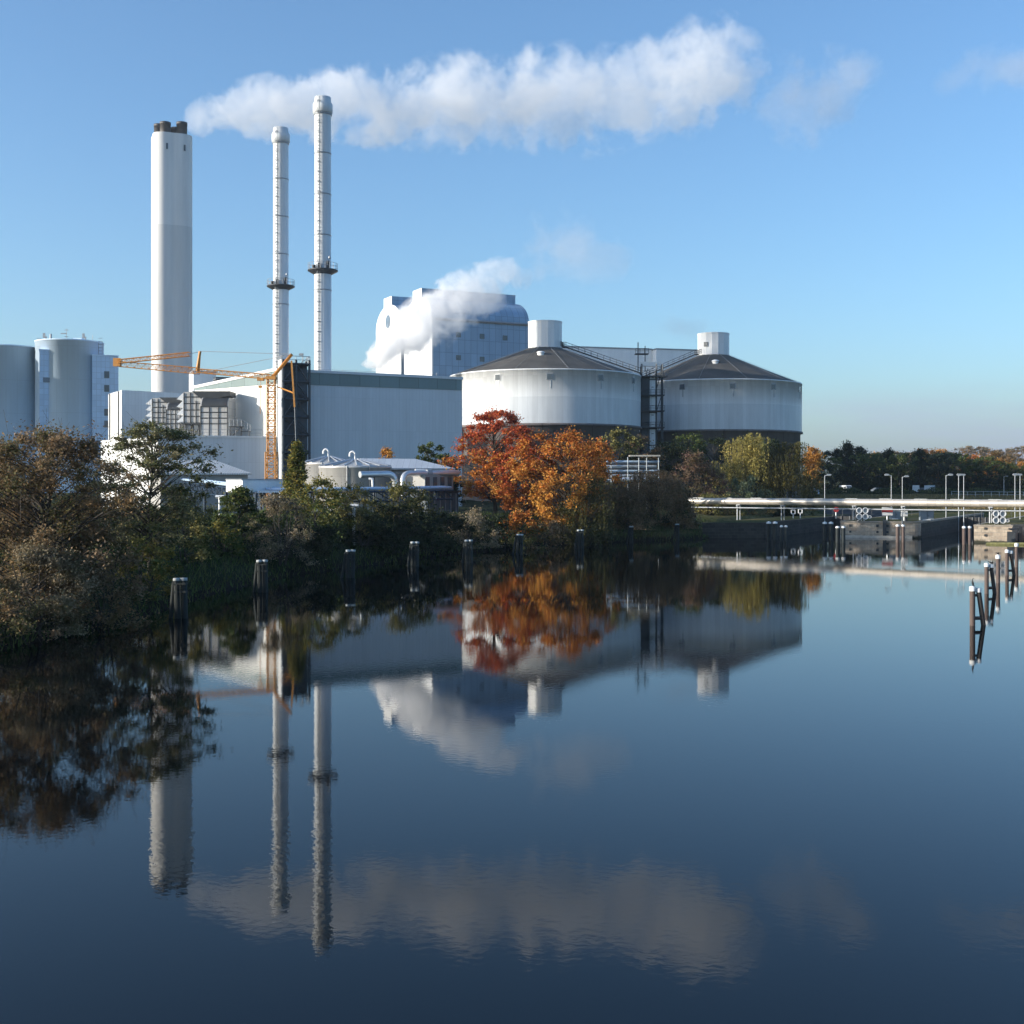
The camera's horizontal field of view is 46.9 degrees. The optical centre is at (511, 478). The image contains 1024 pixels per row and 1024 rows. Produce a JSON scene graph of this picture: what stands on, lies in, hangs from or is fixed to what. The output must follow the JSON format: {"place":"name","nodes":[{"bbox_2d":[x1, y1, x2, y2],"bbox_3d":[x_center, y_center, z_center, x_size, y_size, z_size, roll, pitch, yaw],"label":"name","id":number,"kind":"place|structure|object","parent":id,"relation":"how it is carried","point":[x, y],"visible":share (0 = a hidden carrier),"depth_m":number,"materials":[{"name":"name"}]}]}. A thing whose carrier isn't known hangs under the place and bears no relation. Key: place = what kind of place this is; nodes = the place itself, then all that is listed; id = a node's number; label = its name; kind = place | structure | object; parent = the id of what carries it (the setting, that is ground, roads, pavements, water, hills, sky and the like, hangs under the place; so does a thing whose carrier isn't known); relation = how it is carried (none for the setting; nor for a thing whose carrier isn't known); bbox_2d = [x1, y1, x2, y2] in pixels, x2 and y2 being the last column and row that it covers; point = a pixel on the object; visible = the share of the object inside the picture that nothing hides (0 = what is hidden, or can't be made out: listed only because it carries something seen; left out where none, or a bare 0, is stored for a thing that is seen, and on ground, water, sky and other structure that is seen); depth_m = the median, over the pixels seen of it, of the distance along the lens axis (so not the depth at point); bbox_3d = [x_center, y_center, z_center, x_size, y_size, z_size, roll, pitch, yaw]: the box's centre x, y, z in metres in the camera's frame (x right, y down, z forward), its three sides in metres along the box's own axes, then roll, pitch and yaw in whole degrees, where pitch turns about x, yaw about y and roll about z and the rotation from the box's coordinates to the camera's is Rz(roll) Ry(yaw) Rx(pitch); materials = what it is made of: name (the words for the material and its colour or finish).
{"place":"outdoors","nodes":[
{"label":"outdoors","id":0,"kind":"place"},
{"bbox_2d":[0,529,1023,1023],"bbox_3d":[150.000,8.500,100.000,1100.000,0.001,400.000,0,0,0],"label":"water","id":1,"kind":"structure","parent":0,"point":[732,781],"depth_m":31.62,"materials":[{"name":"blue liquid"}]},
{"bbox_2d":[169,578,187,618],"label":"mooring dolphin","id":2,"kind":"object","parent":1,"relation":"on","point":[178,598],"visible":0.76,"depth_m":71.93,"materials":[{"name":"brown wood"}]},
{"bbox_2d":[253,559,267,592],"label":"mooring dolphin","id":3,"kind":"object","parent":1,"relation":"on","point":[260,582],"visible":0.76,"depth_m":88.43,"materials":[{"name":"brown wood"}]},
{"bbox_2d":[340,550,355,577],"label":"mooring dolphin","id":4,"kind":"object","parent":1,"relation":"on","point":[346,561],"visible":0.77,"depth_m":101.40,"materials":[{"name":"brown wood"}]},
{"bbox_2d":[407,542,418,565],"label":"mooring dolphin","id":5,"kind":"object","parent":1,"relation":"on","point":[412,550],"visible":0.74,"depth_m":114.92,"materials":[{"name":"brown wood"}]},
{"bbox_2d":[840,512,983,537],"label":"stone quay","id":6,"kind":"structure","parent":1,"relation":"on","point":[915,526],"depth_m":171.52,"materials":[{"name":"stone"}]},
{"bbox_2d":[689,498,1023,523],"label":"pipe bridge","id":7,"kind":"structure","parent":6,"relation":"on","point":[854,503],"depth_m":173.02,"materials":[{"name":"silver metal"}]},
{"bbox_2d":[969,586,985,625],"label":"mooring dolphin","id":8,"kind":"object","parent":1,"relation":"on","point":[973,595],"visible":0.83,"depth_m":68.43},
{"bbox_2d":[984,563,996,593],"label":"mooring dolphin","id":9,"kind":"object","parent":1,"relation":"on","point":[988,567],"visible":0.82,"depth_m":87.44},
{"bbox_2d":[0,470,1023,650],"bbox_3d":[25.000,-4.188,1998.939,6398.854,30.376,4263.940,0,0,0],"label":"ground","id":10,"kind":"structure","parent":0,"point":[486,506],"depth_m":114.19,"materials":[{"name":"green plant"}]},
{"bbox_2d":[0,432,63,558],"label":"brown tree","id":11,"kind":"object","parent":10,"relation":"on","point":[28,453],"visible":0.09,"depth_m":75.20,"materials":[{"name":"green plant"}]},
{"bbox_2d":[0,567,67,649],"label":"brown shrub","id":12,"kind":"object","parent":10,"relation":"on","point":[24,616],"visible":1,"depth_m":57.71,"materials":[{"name":"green plant"}]},
{"bbox_2d":[0,531,103,637],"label":"brown shrub","id":13,"kind":"object","parent":10,"relation":"on","point":[61,605],"visible":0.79,"depth_m":62.27,"materials":[{"name":"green plant"}]},
{"bbox_2d":[0,328,118,492],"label":"silo block","id":14,"kind":"structure","parent":10,"relation":"on","point":[72,382],"depth_m":294.14,"materials":[{"name":"white metal"}]},
{"bbox_2d":[43,566,108,632],"bbox_3d":[-24.483,6.440,65.350,3.700,4.826,4.820,0,0,-32],"label":"brown shrub","id":15,"kind":"object","parent":10,"relation":"on","point":[98,618],"visible":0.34,"depth_m":64.67,"materials":[{"name":"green plant"}]},
{"bbox_2d":[0,411,158,614],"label":"brown tree","id":16,"kind":"object","parent":10,"relation":"on","point":[90,512],"visible":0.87,"depth_m":64.89,"materials":[{"name":"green plant"}]},
{"bbox_2d":[48,526,161,631],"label":"brown shrub","id":17,"kind":"object","parent":10,"relation":"on","point":[127,559],"visible":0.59,"depth_m":66.92,"materials":[{"name":"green plant"}]},
{"bbox_2d":[55,402,232,581],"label":"airy tree","id":18,"kind":"object","parent":10,"relation":"on","point":[179,495],"visible":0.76,"depth_m":81.67,"materials":[{"name":"green plant"}]},
{"bbox_2d":[102,532,187,600],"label":"yellow green shrub","id":19,"kind":"object","parent":10,"relation":"on","point":[157,571],"visible":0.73,"depth_m":77.40,"materials":[{"name":"green plant"}]},
{"bbox_2d":[108,390,194,439],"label":"back block","id":20,"kind":"structure","parent":10,"relation":"on","point":[134,405],"depth_m":224.14,"materials":[{"name":"metal"}]},
{"bbox_2d":[189,371,216,391],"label":"roof penthouse","id":21,"kind":"object","parent":20,"relation":"on","point":[197,379],"visible":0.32,"depth_m":233.74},
{"bbox_2d":[151,121,191,392],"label":"concrete chimney","id":22,"kind":"object","parent":10,"relation":"on","point":[171,239],"visible":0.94,"depth_m":358.66,"materials":[{"name":"concrete"}]},
{"bbox_2d":[101,428,273,507],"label":"block","id":23,"kind":"structure","parent":10,"relation":"on","point":[247,453],"depth_m":195.76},
{"bbox_2d":[146,397,183,434],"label":"air intake","id":24,"kind":"object","parent":23,"relation":"on","point":[164,410],"visible":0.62,"depth_m":206.36,"materials":[{"name":"metal"}]},
{"bbox_2d":[177,391,235,435],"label":"air intake","id":25,"kind":"object","parent":23,"relation":"on","point":[211,411],"visible":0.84,"depth_m":199.36,"materials":[{"name":"metal"}]},
{"bbox_2d":[157,497,220,562],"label":"dark shrub","id":26,"kind":"object","parent":10,"relation":"on","point":[198,526],"visible":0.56,"depth_m":93.44,"materials":[{"name":"green plant"}]},
{"bbox_2d":[147,460,251,513],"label":"corrugated shed","id":27,"kind":"structure","parent":10,"relation":"on","point":[228,471],"depth_m":168.17,"materials":[{"name":"white metal"}]},
{"bbox_2d":[113,351,295,506],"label":"tower crane","id":28,"kind":"object","parent":10,"relation":"on","point":[118,362],"visible":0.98,"depth_m":184.52,"materials":[{"name":"paint"}]},
{"bbox_2d":[192,518,248,557],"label":"green bush","id":29,"kind":"object","parent":10,"relation":"on","point":[232,539],"visible":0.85,"depth_m":101.22,"materials":[{"name":"green plant"}]},
{"bbox_2d":[206,485,270,544],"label":"bush","id":30,"kind":"object","parent":10,"relation":"on","point":[238,496],"visible":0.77,"depth_m":107.56,"materials":[{"name":"green plant"}]},
{"bbox_2d":[224,479,282,512],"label":"flat roof hut","id":31,"kind":"object","parent":10,"relation":"on","point":[255,485],"visible":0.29,"depth_m":141.30,"materials":[{"name":"white metal"}]},
{"bbox_2d":[230,503,298,530],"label":"bank bush","id":32,"kind":"object","parent":10,"relation":"on","point":[282,521],"visible":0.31,"depth_m":115.39,"materials":[{"name":"green plant"}]},
{"bbox_2d":[267,126,294,367],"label":"steel chimney","id":33,"kind":"object","parent":10,"relation":"on","point":[279,285],"visible":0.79,"depth_m":244.61,"materials":[{"name":"silver metal"}]},
{"bbox_2d":[240,489,326,566],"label":"bare shrub","id":34,"kind":"object","parent":10,"relation":"on","point":[276,503],"visible":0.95,"depth_m":105.84,"materials":[{"name":"brown plant"}]},
{"bbox_2d":[278,353,310,504],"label":"stair tower","id":35,"kind":"structure","parent":10,"relation":"on","point":[289,419],"depth_m":196.80,"materials":[{"name":"metal"}]},
{"bbox_2d":[278,439,317,521],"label":"conical tree","id":36,"kind":"object","parent":10,"relation":"on","point":[296,466],"visible":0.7,"depth_m":121.54,"materials":[{"name":"green plant"}]},
{"bbox_2d":[266,519,349,561],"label":"waterside bush","id":37,"kind":"object","parent":10,"relation":"on","point":[321,533],"visible":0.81,"depth_m":110.06,"materials":[{"name":"green plant"}]},
{"bbox_2d":[178,478,453,516],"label":"pipe gantry","id":38,"kind":"object","parent":10,"relation":"on","point":[222,485],"visible":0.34,"depth_m":151.34,"materials":[{"name":"white metal"}]},
{"bbox_2d":[280,472,359,542],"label":"green tree","id":39,"kind":"object","parent":10,"relation":"on","point":[334,496],"visible":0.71,"depth_m":117.13,"materials":[{"name":"green plant"}]},
{"bbox_2d":[308,95,337,370],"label":"steel chimney","id":40,"kind":"object","parent":10,"relation":"on","point":[322,270],"visible":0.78,"depth_m":224.53,"materials":[{"name":"silver metal"}]},
{"bbox_2d":[303,448,345,511],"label":"steel tank","id":41,"kind":"object","parent":10,"relation":"on","point":[314,463],"visible":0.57,"depth_m":172.84,"materials":[{"name":"silver metal"}]},
{"bbox_2d":[194,368,462,505],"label":"turbine hall","id":42,"kind":"structure","parent":10,"relation":"on","point":[364,414],"depth_m":204.61,"materials":[{"name":"white metal"}]},
{"bbox_2d":[318,451,391,513],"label":"steel tank","id":43,"kind":"object","parent":10,"relation":"on","point":[344,471],"visible":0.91,"depth_m":158.91,"materials":[{"name":"silver metal"}]},
{"bbox_2d":[322,478,395,545],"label":"grey green shrub","id":44,"kind":"object","parent":10,"relation":"on","point":[363,509],"visible":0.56,"depth_m":122.77,"materials":[{"name":"green plant"}]},
{"bbox_2d":[336,512,401,549],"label":"dark bush","id":45,"kind":"object","parent":10,"relation":"on","point":[372,525],"visible":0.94,"depth_m":120.94,"materials":[{"name":"green plant"}]},
{"bbox_2d":[358,471,398,498],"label":"silver pipe","id":46,"kind":"object","parent":10,"relation":"on","point":[374,474],"visible":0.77,"depth_m":151.14,"materials":[{"name":"metal"}]},
{"bbox_2d":[370,517,434,557],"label":"waterside bush","id":47,"kind":"object","parent":10,"relation":"on","point":[400,544],"visible":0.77,"depth_m":123.70,"materials":[{"name":"green plant"}]},
{"bbox_2d":[364,479,444,546],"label":"green tree","id":48,"kind":"object","parent":10,"relation":"on","point":[410,505],"visible":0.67,"depth_m":127.44,"materials":[{"name":"green plant"}]},
{"bbox_2d":[360,458,454,505],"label":"white roof shed","id":49,"kind":"structure","parent":10,"relation":"on","point":[400,467],"depth_m":176.10,"materials":[{"name":"white metal"}]},
{"bbox_2d":[400,469,459,495],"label":"silver pipe","id":50,"kind":"object","parent":10,"relation":"on","point":[404,475],"visible":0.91,"depth_m":159.68,"materials":[{"name":"metal"}]},
{"bbox_2d":[399,474,461,514],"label":"pump house","id":51,"kind":"structure","parent":10,"relation":"on","point":[431,480],"depth_m":160.45,"materials":[{"name":"metal"}]},
{"bbox_2d":[414,441,449,464],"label":"dark pine","id":52,"kind":"object","parent":10,"relation":"on","point":[423,449],"visible":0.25,"depth_m":186.06,"materials":[{"name":"green plant"}]},
{"bbox_2d":[408,507,484,550],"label":"dark bush","id":53,"kind":"object","parent":10,"relation":"on","point":[456,520],"visible":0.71,"depth_m":132.42,"materials":[{"name":"green plant"}]},
{"bbox_2d":[376,288,528,375],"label":"boiler house","id":54,"kind":"structure","parent":10,"relation":"on","point":[427,331],"depth_m":308.01,"materials":[{"name":"metal"}]},
{"bbox_2d":[444,504,505,549],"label":"brown shrub","id":55,"kind":"object","parent":10,"relation":"on","point":[473,518],"visible":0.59,"depth_m":138.37,"materials":[{"name":"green plant"}]},
{"bbox_2d":[437,405,539,514],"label":"red maple","id":56,"kind":"object","parent":10,"relation":"on","point":[491,418],"visible":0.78,"depth_m":162.01,"materials":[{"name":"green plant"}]},
{"bbox_2d":[462,512,517,542],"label":"waterside bush","id":57,"kind":"object","parent":10,"relation":"on","point":[496,525],"visible":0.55,"depth_m":143.28,"materials":[{"name":"green plant"}]},
{"bbox_2d":[498,506,548,550],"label":"orange bush","id":58,"kind":"object","parent":10,"relation":"on","point":[520,516],"visible":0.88,"depth_m":142.97,"materials":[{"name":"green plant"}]},
{"bbox_2d":[488,442,561,518],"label":"orange maple","id":59,"kind":"object","parent":10,"relation":"on","point":[502,481],"visible":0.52,"depth_m":159.05,"materials":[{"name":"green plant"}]},
{"bbox_2d":[450,320,641,501],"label":"round silo","id":60,"kind":"object","parent":10,"relation":"on","point":[544,381],"visible":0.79,"depth_m":248.09,"materials":[{"name":"metal"}]},
{"bbox_2d":[524,519,571,548],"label":"dark bush","id":61,"kind":"object","parent":10,"relation":"on","point":[555,531],"visible":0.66,"depth_m":146.62,"materials":[{"name":"green plant"}]},
{"bbox_2d":[501,425,630,527],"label":"gold tree","id":62,"kind":"object","parent":10,"relation":"on","point":[548,484],"visible":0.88,"depth_m":153.46,"materials":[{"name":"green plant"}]},
{"bbox_2d":[552,471,616,545],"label":"dark willow","id":63,"kind":"object","parent":10,"relation":"on","point":[571,513],"visible":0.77,"depth_m":151.47,"materials":[{"name":"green plant"}]},
{"bbox_2d":[558,509,616,545],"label":"dark bush","id":64,"kind":"object","parent":10,"relation":"on","point":[591,542],"visible":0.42,"depth_m":150.87,"materials":[{"name":"green plant"}]},
{"bbox_2d":[567,436,621,505],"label":"autumn tree","id":65,"kind":"object","parent":10,"relation":"on","point":[602,444],"visible":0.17,"depth_m":199.04,"materials":[{"name":"orange plant"}]},
{"bbox_2d":[586,482,648,523],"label":"tan willow","id":66,"kind":"object","parent":10,"relation":"on","point":[627,500],"visible":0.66,"depth_m":164.46,"materials":[{"name":"plant"}]},
{"bbox_2d":[601,426,645,489],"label":"dark tree","id":67,"kind":"object","parent":10,"relation":"on","point":[616,444],"visible":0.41,"depth_m":205.19,"materials":[{"name":"green plant"}]},
{"bbox_2d":[563,346,697,375],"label":"conveyor gallery","id":68,"kind":"object","parent":10,"relation":"on","point":[629,356],"visible":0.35,"depth_m":326.58,"materials":[{"name":"grey metal"}]},
{"bbox_2d":[606,455,659,488],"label":"pipe rack","id":69,"kind":"object","parent":10,"relation":"on","point":[638,466],"visible":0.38,"depth_m":183.95,"materials":[{"name":"metal"}]},
{"bbox_2d":[622,431,665,504],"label":"dark tree","id":70,"kind":"object","parent":10,"relation":"on","point":[655,450],"visible":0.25,"depth_m":207.51,"materials":[{"name":"green plant"}]},
{"bbox_2d":[635,342,667,466],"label":"conveyor tower","id":71,"kind":"structure","parent":10,"relation":"on","point":[649,408],"depth_m":266.50,"materials":[{"name":"metal"}]},
{"bbox_2d":[612,469,699,522],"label":"tan willow","id":72,"kind":"object","parent":10,"relation":"on","point":[660,488],"visible":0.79,"depth_m":168.19,"materials":[{"name":"brown plant"}]},
{"bbox_2d":[640,439,694,496],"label":"dark tree","id":73,"kind":"object","parent":10,"relation":"on","point":[670,448],"visible":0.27,"depth_m":220.16,"materials":[{"name":"green plant"}]},
{"bbox_2d":[660,495,704,529],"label":"dark bush","id":74,"kind":"object","parent":10,"relation":"on","point":[692,524],"visible":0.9,"depth_m":168.34,"materials":[{"name":"green plant"}]},
{"bbox_2d":[662,430,710,505],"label":"dark tree","id":75,"kind":"object","parent":10,"relation":"on","point":[696,439],"visible":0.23,"depth_m":224.84,"materials":[{"name":"green plant"}]},
{"bbox_2d":[669,449,716,512],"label":"pink shrub","id":76,"kind":"object","parent":10,"relation":"on","point":[694,457],"visible":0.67,"depth_m":198.12,"materials":[{"name":"green plant"}]},
{"bbox_2d":[689,434,742,508],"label":"dark tree","id":77,"kind":"object","parent":10,"relation":"on","point":[717,441],"visible":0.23,"depth_m":232.07,"materials":[{"name":"green plant"}]},
{"bbox_2d":[689,491,746,515],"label":"dark bush","id":78,"kind":"object","parent":10,"relation":"on","point":[715,511],"visible":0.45,"depth_m":195.17,"materials":[{"name":"green plant"}]},
{"bbox_2d":[702,468,735,509],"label":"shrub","id":79,"kind":"object","parent":10,"relation":"on","point":[715,481],"visible":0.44,"depth_m":200.14,"materials":[{"name":"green plant"}]},
{"bbox_2d":[639,332,802,497],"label":"round silo","id":80,"kind":"object","parent":10,"relation":"on","point":[713,388],"visible":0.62,"depth_m":275.43,"materials":[{"name":"metal"}]},
{"bbox_2d":[699,432,786,511],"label":"weeping willow","id":81,"kind":"object","parent":10,"relation":"on","point":[751,462],"visible":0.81,"depth_m":211.94,"materials":[{"name":"green plant"}]},
{"bbox_2d":[724,471,777,515],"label":"pale shrub","id":82,"kind":"object","parent":10,"relation":"on","point":[748,484],"visible":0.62,"depth_m":199.62,"materials":[{"name":"green plant"}]},
{"bbox_2d":[702,514,852,537],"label":"stone quay","id":83,"kind":"structure","parent":10,"relation":"on","point":[750,528],"depth_m":175.36,"materials":[{"name":"stone"}]},
{"bbox_2d":[755,441,819,513],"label":"weeping willow","id":84,"kind":"object","parent":10,"relation":"on","point":[792,469],"visible":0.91,"depth_m":210.56,"materials":[{"name":"green plant"}]},
{"bbox_2d":[798,445,825,506],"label":"autumn tree","id":85,"kind":"object","parent":10,"relation":"on","point":[814,459],"visible":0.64,"depth_m":245.22,"materials":[{"name":"orange plant"}]},
{"bbox_2d":[804,450,848,490],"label":"tree","id":86,"kind":"object","parent":10,"relation":"on","point":[831,469],"visible":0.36,"depth_m":336.65,"materials":[{"name":"green plant"}]},
{"bbox_2d":[821,448,852,489],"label":"tree","id":87,"kind":"object","parent":10,"relation":"on","point":[835,453],"visible":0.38,"depth_m":348.82,"materials":[{"name":"green plant"}]},
{"bbox_2d":[829,440,866,492],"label":"tree","id":88,"kind":"object","parent":10,"relation":"on","point":[847,452],"visible":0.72,"depth_m":343.39,"materials":[{"name":"green plant"}]},
{"bbox_2d":[702,493,1023,514],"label":"meadow grass","id":89,"kind":"structure","parent":10,"relation":"on","point":[906,496],"depth_m":283.14,"materials":[{"name":"green plant"}]},
{"bbox_2d":[843,451,897,491],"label":"tree","id":90,"kind":"object","parent":10,"relation":"on","point":[865,459],"visible":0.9,"depth_m":338.80,"materials":[{"name":"green plant"}]},
{"bbox_2d":[876,454,919,489],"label":"tree","id":91,"kind":"object","parent":10,"relation":"on","point":[901,459],"visible":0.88,"depth_m":335.37,"materials":[{"name":"green plant"}]},
{"bbox_2d":[801,487,1023,493],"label":"hedge","id":92,"kind":"object","parent":10,"relation":"on","point":[895,490],"visible":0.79,"depth_m":319.78,"materials":[{"name":"green plant"}]},
{"bbox_2d":[900,448,932,492],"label":"tree","id":93,"kind":"object","parent":10,"relation":"on","point":[919,453],"visible":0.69,"depth_m":340.81,"materials":[{"name":"green plant"}]},
{"bbox_2d":[919,451,956,488],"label":"tree","id":94,"kind":"object","parent":10,"relation":"on","point":[936,456],"visible":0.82,"depth_m":338.73,"materials":[{"name":"green plant"}]},
{"bbox_2d":[941,453,985,490],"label":"tree","id":95,"kind":"object","parent":10,"relation":"on","point":[961,460],"visible":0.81,"depth_m":338.81,"materials":[{"name":"green plant"}]},
{"bbox_2d":[968,455,1016,492],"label":"tree","id":96,"kind":"object","parent":10,"relation":"on","point":[984,484],"visible":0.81,"depth_m":340.68,"materials":[{"name":"green plant"}]},
{"bbox_2d":[973,516,1023,542],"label":"stone quay","id":97,"kind":"structure","parent":10,"relation":"on","point":[1012,530],"depth_m":157.07,"materials":[{"name":"stone"}]},
{"bbox_2d":[960,511,1012,530],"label":"lock gate","id":98,"kind":"structure","parent":97,"relation":"attached to","point":[970,521],"depth_m":193.25,"materials":[{"name":"metal"}]},
{"bbox_2d":[994,462,1023,492],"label":"tree","id":99,"kind":"object","parent":10,"relation":"on","point":[1004,485],"visible":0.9,"depth_m":339.37,"materials":[{"name":"green plant"}]},
{"bbox_2d":[0,0,1023,469],"label":"sky","id":100,"kind":"structure","parent":0,"point":[834,189],"materials":[{"name":"blue"}]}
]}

